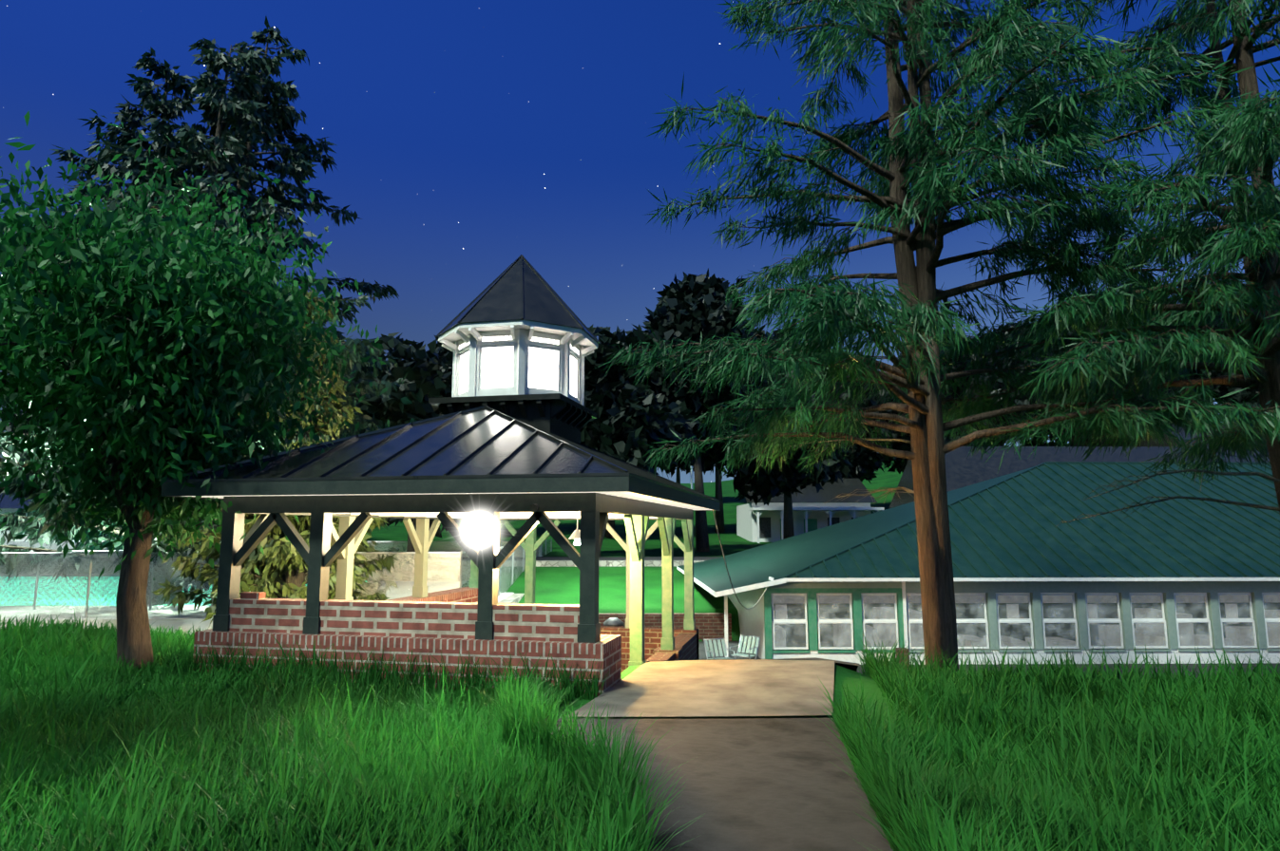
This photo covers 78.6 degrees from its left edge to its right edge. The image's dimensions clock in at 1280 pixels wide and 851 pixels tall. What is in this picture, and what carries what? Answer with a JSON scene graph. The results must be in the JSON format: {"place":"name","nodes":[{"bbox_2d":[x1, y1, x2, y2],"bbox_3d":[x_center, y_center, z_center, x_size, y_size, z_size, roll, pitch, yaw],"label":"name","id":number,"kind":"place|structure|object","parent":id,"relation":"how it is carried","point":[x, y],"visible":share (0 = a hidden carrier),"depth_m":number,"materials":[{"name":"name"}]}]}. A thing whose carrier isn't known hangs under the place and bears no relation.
{"place":"outdoors","nodes":[
{"label":"outdoors","id":0,"kind":"place"},
{"bbox_2d":[0,593,524,635],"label":"pavement","id":1,"kind":"structure","parent":0,"point":[177,623],"depth_m":19.01,"materials":[{"name":"beige concrete"}]},
{"bbox_2d":[0,556,721,573],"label":"road","id":2,"kind":"structure","parent":0,"point":[617,558],"depth_m":35.74,"materials":[{"name":"grey asphalt"}]},
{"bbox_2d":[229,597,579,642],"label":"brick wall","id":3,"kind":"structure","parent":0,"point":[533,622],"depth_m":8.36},
{"bbox_2d":[161,476,719,643],"bbox_3d":[-1.886,1.883,11.850,5.330,1.660,7.860,-2,-8,12],"label":"gazebo frame","id":4,"kind":"object","parent":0,"point":[319,555],"visible":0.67,"depth_m":8.40,"materials":[{"name":"wood"}]},
{"bbox_2d":[165,405,719,502],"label":"gazebo roof","id":5,"kind":"structure","parent":4,"relation":"on","point":[486,442],"depth_m":8.88,"materials":[{"name":"grey metal"}]},
{"bbox_2d":[428,393,597,443],"bbox_3d":[-1.886,0.034,12.096,2.000,0.669,2.000,-2,-8,12],"label":"cupola base","id":6,"kind":"object","parent":5,"relation":"on","point":[562,415],"visible":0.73,"depth_m":11.28,"materials":[{"name":"metal"}]},
{"bbox_2d":[451,328,584,406],"bbox_3d":[-1.886,-0.783,12.205,1.905,0.980,1.905,-2,-8,12],"label":"lantern frame","id":7,"kind":"object","parent":6,"relation":"on","point":[521,343],"visible":0.5,"depth_m":11.42,"materials":[{"name":"white wood"}]},
{"bbox_2d":[438,320,598,357],"bbox_3d":[-1.886,-1.228,12.265,2.336,0.221,2.336,-2,-8,12],"label":"cupola eave","id":8,"kind":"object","parent":7,"relation":"on","point":[580,337],"depth_m":11.42,"materials":[{"name":"white wood"}]},
{"bbox_2d":[436,254,600,343],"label":"lantern roof","id":9,"kind":"structure","parent":8,"relation":"on","point":[519,288],"depth_m":11.63,"materials":[{"name":"grey metal"}]},
{"bbox_2d":[458,336,578,397],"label":"cupola windows","id":10,"kind":"structure","parent":7,"relation":"in","point":[497,367],"depth_m":11.42,"materials":[{"name":"white glass"}]},
{"bbox_2d":[474,503,538,534],"bbox_3d":[-1.391,0.975,8.160,0.660,0.323,0.186,-2,-8,12],"label":"lamp","id":11,"kind":"object","parent":4,"relation":"attached to","point":[534,507],"visible":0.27,"depth_m":8.14,"materials":[{"name":"black metal"}]},
{"bbox_2d":[474,521,580,545],"bbox_3d":[-1.192,1.217,8.762,0.130,0.265,1.669,-5,-9,35],"label":"light bulb","id":12,"kind":"object","parent":4,"relation":"attached to","point":[480,527],"visible":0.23,"depth_m":8.12,"materials":[{"name":"white glass"}]},
{"bbox_2d":[182,491,712,518],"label":"roof fascia","id":13,"kind":"structure","parent":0,"point":[527,515],"depth_m":10.56,"materials":[{"name":"white wood"}]},
{"bbox_2d":[242,514,658,629],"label":"wooden posts","id":14,"kind":"object","parent":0,"point":[422,537],"visible":0.6,"depth_m":13.18,"materials":[{"name":"beige wood"}]},
{"bbox_2d":[568,512,580,539],"bbox_3d":[-0.751,1.177,9.427,0.209,0.380,0.220,-2,-8,12],"label":"pendant shade","id":15,"kind":"object","parent":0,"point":[576,535],"visible":0.73,"depth_m":9.36,"materials":[{"name":"white paint"}]},
{"bbox_2d":[603,617,623,627],"bbox_3d":[-0.738,5.452,21.732,0.566,0.200,0.580,0,-8,-1],"label":"grill lid","id":16,"kind":"object","parent":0,"point":[614,621],"visible":0.9,"depth_m":21.55,"materials":[{"name":"silver metal"}]},
{"bbox_2d":[0,611,1279,850],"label":"grass","id":17,"kind":"structure","parent":0,"point":[1098,761],"depth_m":4.66,"materials":[{"name":"green plant"}]},
{"bbox_2d":[0,460,1279,850],"bbox_3d":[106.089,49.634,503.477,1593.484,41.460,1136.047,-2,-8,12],"label":"ground","id":18,"kind":"structure","parent":0,"point":[557,584],"depth_m":26.98,"materials":[{"name":"green plant"}]},
{"bbox_2d":[0,508,203,556],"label":"pool house","id":19,"kind":"structure","parent":18,"relation":"on","point":[13,510],"depth_m":48.66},
{"bbox_2d":[0,492,32,508],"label":"roof","id":20,"kind":"structure","parent":19,"relation":"on","point":[6,503],"depth_m":49.32,"materials":[{"name":"metal"}]},
{"bbox_2d":[0,612,208,661],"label":"grass","id":21,"kind":"structure","parent":18,"relation":"on","point":[33,631],"depth_m":11.53,"materials":[{"name":"green plant"}]},
{"bbox_2d":[0,111,389,670],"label":"tree","id":22,"kind":"object","parent":18,"relation":"on","point":[110,353],"depth_m":8.76,"materials":[{"name":"green plant"}]},
{"bbox_2d":[0,16,435,606],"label":"tree","id":23,"kind":"object","parent":18,"relation":"on","point":[258,117],"depth_m":24.06,"materials":[{"name":"green plant"}]},
{"bbox_2d":[0,573,514,618],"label":"pool deck","id":24,"kind":"structure","parent":18,"relation":"on","point":[503,597],"depth_m":21.38,"materials":[{"name":"concrete"}]},
{"bbox_2d":[0,576,366,606],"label":"pool water","id":25,"kind":"structure","parent":24,"relation":"on","point":[62,590],"depth_m":27.86,"materials":[{"name":"teal liquid"}]},
{"bbox_2d":[0,539,552,618],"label":"fence posts","id":26,"kind":"object","parent":24,"relation":"on","point":[105,551],"visible":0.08,"depth_m":19.88,"materials":[{"name":"grey metal"}]},
{"bbox_2d":[150,287,397,626],"bbox_3d":[-8.435,0.974,19.519,5.417,9.223,6.111,-2,-8,12],"label":"tree","id":27,"kind":"object","parent":18,"relation":"on","point":[284,553],"depth_m":18.27,"materials":[{"name":"green plant"}]},
{"bbox_2d":[0,540,551,618],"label":"fence","id":28,"kind":"object","parent":18,"relation":"on","point":[92,587],"depth_m":19.73,"materials":[{"name":"grey metal"}]},
{"bbox_2d":[149,634,611,701],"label":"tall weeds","id":29,"kind":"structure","parent":18,"relation":"on","point":[186,663],"depth_m":8.06,"materials":[{"name":"green plant"}]},
{"bbox_2d":[193,592,699,696],"bbox_3d":[-1.910,3.760,11.604,4.720,2.975,7.200,-2,-8,12],"label":"brick base","id":30,"kind":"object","parent":18,"relation":"on","point":[686,644],"depth_m":8.27,"materials":[{"name":"red brick"}]},
{"bbox_2d":[194,586,621,655],"bbox_3d":[-1.910,2.756,11.738,4.720,0.100,7.200,-2,-8,12],"label":"brick ledge","id":31,"kind":"object","parent":30,"relation":"on","point":[606,644],"visible":0.67,"depth_m":8.26,"materials":[{"name":"red brick"}]},
{"bbox_2d":[461,515,695,667],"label":"wooden posts","id":32,"kind":"object","parent":30,"relation":"on","point":[637,527],"visible":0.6,"depth_m":12.35,"materials":[{"name":"beige wood"}]},
{"bbox_2d":[331,560,704,581],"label":"stone wall","id":33,"kind":"structure","parent":18,"relation":"on","point":[554,563],"depth_m":33.62,"materials":[{"name":"beige stone"}]},
{"bbox_2d":[0,267,1260,556],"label":"trees","id":34,"kind":"object","parent":18,"relation":"on","point":[629,424],"depth_m":43.10,"materials":[{"name":"green plant"}]},
{"bbox_2d":[689,465,693,489],"bbox_3d":[2.633,4.347,39.612,0.185,4.620,0.185,3,-8,-24],"label":"white pole","id":35,"kind":"object","parent":18,"relation":"on","point":[691,468],"visible":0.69,"depth_m":39.79,"materials":[{"name":"white metal"}]},
{"bbox_2d":[568,659,834,717],"bbox_3d":[0.851,2.669,7.966,2.300,0.092,3.350,-2,-8,12],"label":"landing","id":36,"kind":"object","parent":18,"relation":"on","point":[728,688],"visible":0.96,"depth_m":7.73,"materials":[{"name":"concrete"}]},
{"bbox_2d":[459,664,1055,850],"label":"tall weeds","id":37,"kind":"object","parent":18,"relation":"on","point":[620,804],"visible":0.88,"depth_m":4.04,"materials":[{"name":"green plant"}]},
{"bbox_2d":[736,502,884,543],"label":"white house","id":38,"kind":"structure","parent":18,"relation":"on","point":[749,515],"depth_m":58.84,"materials":[{"name":"white paint"}]},
{"bbox_2d":[780,518,817,540],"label":"green house doors","id":39,"kind":"structure","parent":38,"relation":"in","point":[811,525],"depth_m":58.73,"materials":[{"name":"green wood"}]},
{"bbox_2d":[759,517,856,537],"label":"house windows","id":40,"kind":"structure","parent":38,"relation":"in","point":[764,527],"depth_m":58.68,"materials":[{"name":"glass"}]},
{"bbox_2d":[745,446,1269,509],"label":"house roof","id":41,"kind":"structure","parent":38,"relation":"on","point":[962,470],"depth_m":42.97,"materials":[{"name":"metal"}]},
{"bbox_2d":[592,0,1279,674],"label":"cedar","id":42,"kind":"object","parent":18,"relation":"on","point":[1078,131],"depth_m":8.99,"materials":[{"name":"green plant"}]},
{"bbox_2d":[789,438,914,505],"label":"dead cedar twigs","id":43,"kind":"object","parent":42,"relation":"attached to","point":[907,490],"visible":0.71,"depth_m":10.12,"materials":[{"name":"brown plant"}]},
{"bbox_2d":[727,576,1279,665],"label":"wall","id":44,"kind":"structure","parent":18,"relation":"on","point":[752,622],"depth_m":19.72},
{"bbox_2d":[764,586,908,659],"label":"green greenhouse trim","id":45,"kind":"structure","parent":44,"relation":"attached to","point":[811,593],"depth_m":19.62,"materials":[{"name":"green wood"}]},
{"bbox_2d":[677,463,1279,592],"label":"building roof","id":46,"kind":"structure","parent":44,"relation":"on","point":[779,560],"depth_m":22.37,"materials":[{"name":"green metal"}]},
{"bbox_2d":[676,566,1279,657],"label":"gutter","id":47,"kind":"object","parent":46,"relation":"attached to","point":[725,593],"depth_m":19.48,"materials":[{"name":"white metal"}]},
{"bbox_2d":[712,510,766,610],"bbox_3d":[2.127,2.813,16.263,0.022,2.068,3.589,-3,-8,25],"label":"hanging cable","id":48,"kind":"object","parent":47,"relation":"attached to","point":[728,572],"visible":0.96,"depth_m":15.39,"materials":[{"name":"black rubber"}]},
{"bbox_2d":[784,461,1279,577],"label":"greenhouse roof seams","id":49,"kind":"object","parent":46,"relation":"attached to","point":[1089,529],"visible":0.88,"depth_m":22.20,"materials":[{"name":"green metal"}]},
{"bbox_2d":[770,581,1279,652],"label":"wall trim","id":50,"kind":"structure","parent":44,"relation":"attached to","point":[1124,589],"depth_m":19.79,"materials":[{"name":"wood"}]},
{"bbox_2d":[771,577,1279,649],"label":"window frames","id":51,"kind":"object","parent":44,"relation":"in","point":[1052,600],"depth_m":22.18,"materials":[{"name":"white wood"}]},
{"bbox_2d":[848,635,1279,690],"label":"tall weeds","id":52,"kind":"object","parent":18,"relation":"on","point":[1067,669],"visible":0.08,"depth_m":8.12,"materials":[{"name":"green plant"}]},
{"bbox_2d":[938,0,1279,514],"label":"cedar","id":53,"kind":"object","parent":18,"relation":"on","point":[1050,326],"depth_m":9.07,"materials":[{"name":"green plant"}]},
{"bbox_2d":[1056,467,1279,534],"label":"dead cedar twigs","id":54,"kind":"object","parent":53,"relation":"attached to","point":[1262,475],"visible":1,"depth_m":9.25,"materials":[{"name":"brown plant"}]},
{"bbox_2d":[0,0,1279,483],"label":"sky","id":55,"kind":"structure","parent":0,"point":[471,138],"materials":[{"name":"blue"}]},
{"bbox_2d":[598,612,731,641],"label":"brick wall","id":56,"kind":"structure","parent":0,"point":[709,625],"depth_m":23.62,"materials":[{"name":"red brick"}]},
{"bbox_2d":[537,718,893,850],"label":"path","id":57,"kind":"structure","parent":0,"point":[766,785],"depth_m":4.78,"materials":[{"name":"concrete"}]},
{"bbox_2d":[698,641,1279,681],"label":"court","id":58,"kind":"object","parent":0,"point":[701,652],"visible":0.07,"depth_m":19.38,"materials":[{"name":"concrete"}]},
{"bbox_2d":[703,634,760,659],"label":"chair frames","id":59,"kind":"structure","parent":58,"relation":"on","point":[730,650],"depth_m":18.16,"materials":[{"name":"metal"}]},
{"bbox_2d":[704,635,759,659],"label":"chair slats","id":60,"kind":"object","parent":59,"relation":"on","point":[724,648],"visible":0.85,"depth_m":18.16,"materials":[{"name":"white wood"}]},
{"bbox_2d":[647,657,859,671],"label":"court ramp","id":61,"kind":"structure","parent":58,"relation":"on","point":[850,666],"depth_m":9.71,"materials":[{"name":"concrete"}]},
{"bbox_2d":[895,648,909,668],"bbox_3d":[6.395,5.814,19.039,0.250,0.750,0.250,0,-8,-1],"label":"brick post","id":62,"kind":"object","parent":58,"relation":"on","point":[905,650],"visible":0.1,"depth_m":18.95,"materials":[{"name":"red brick"}]},
{"bbox_2d":[1131,423,1265,446],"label":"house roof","id":63,"kind":"structure","parent":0,"point":[1152,443],"depth_m":58.71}
]}

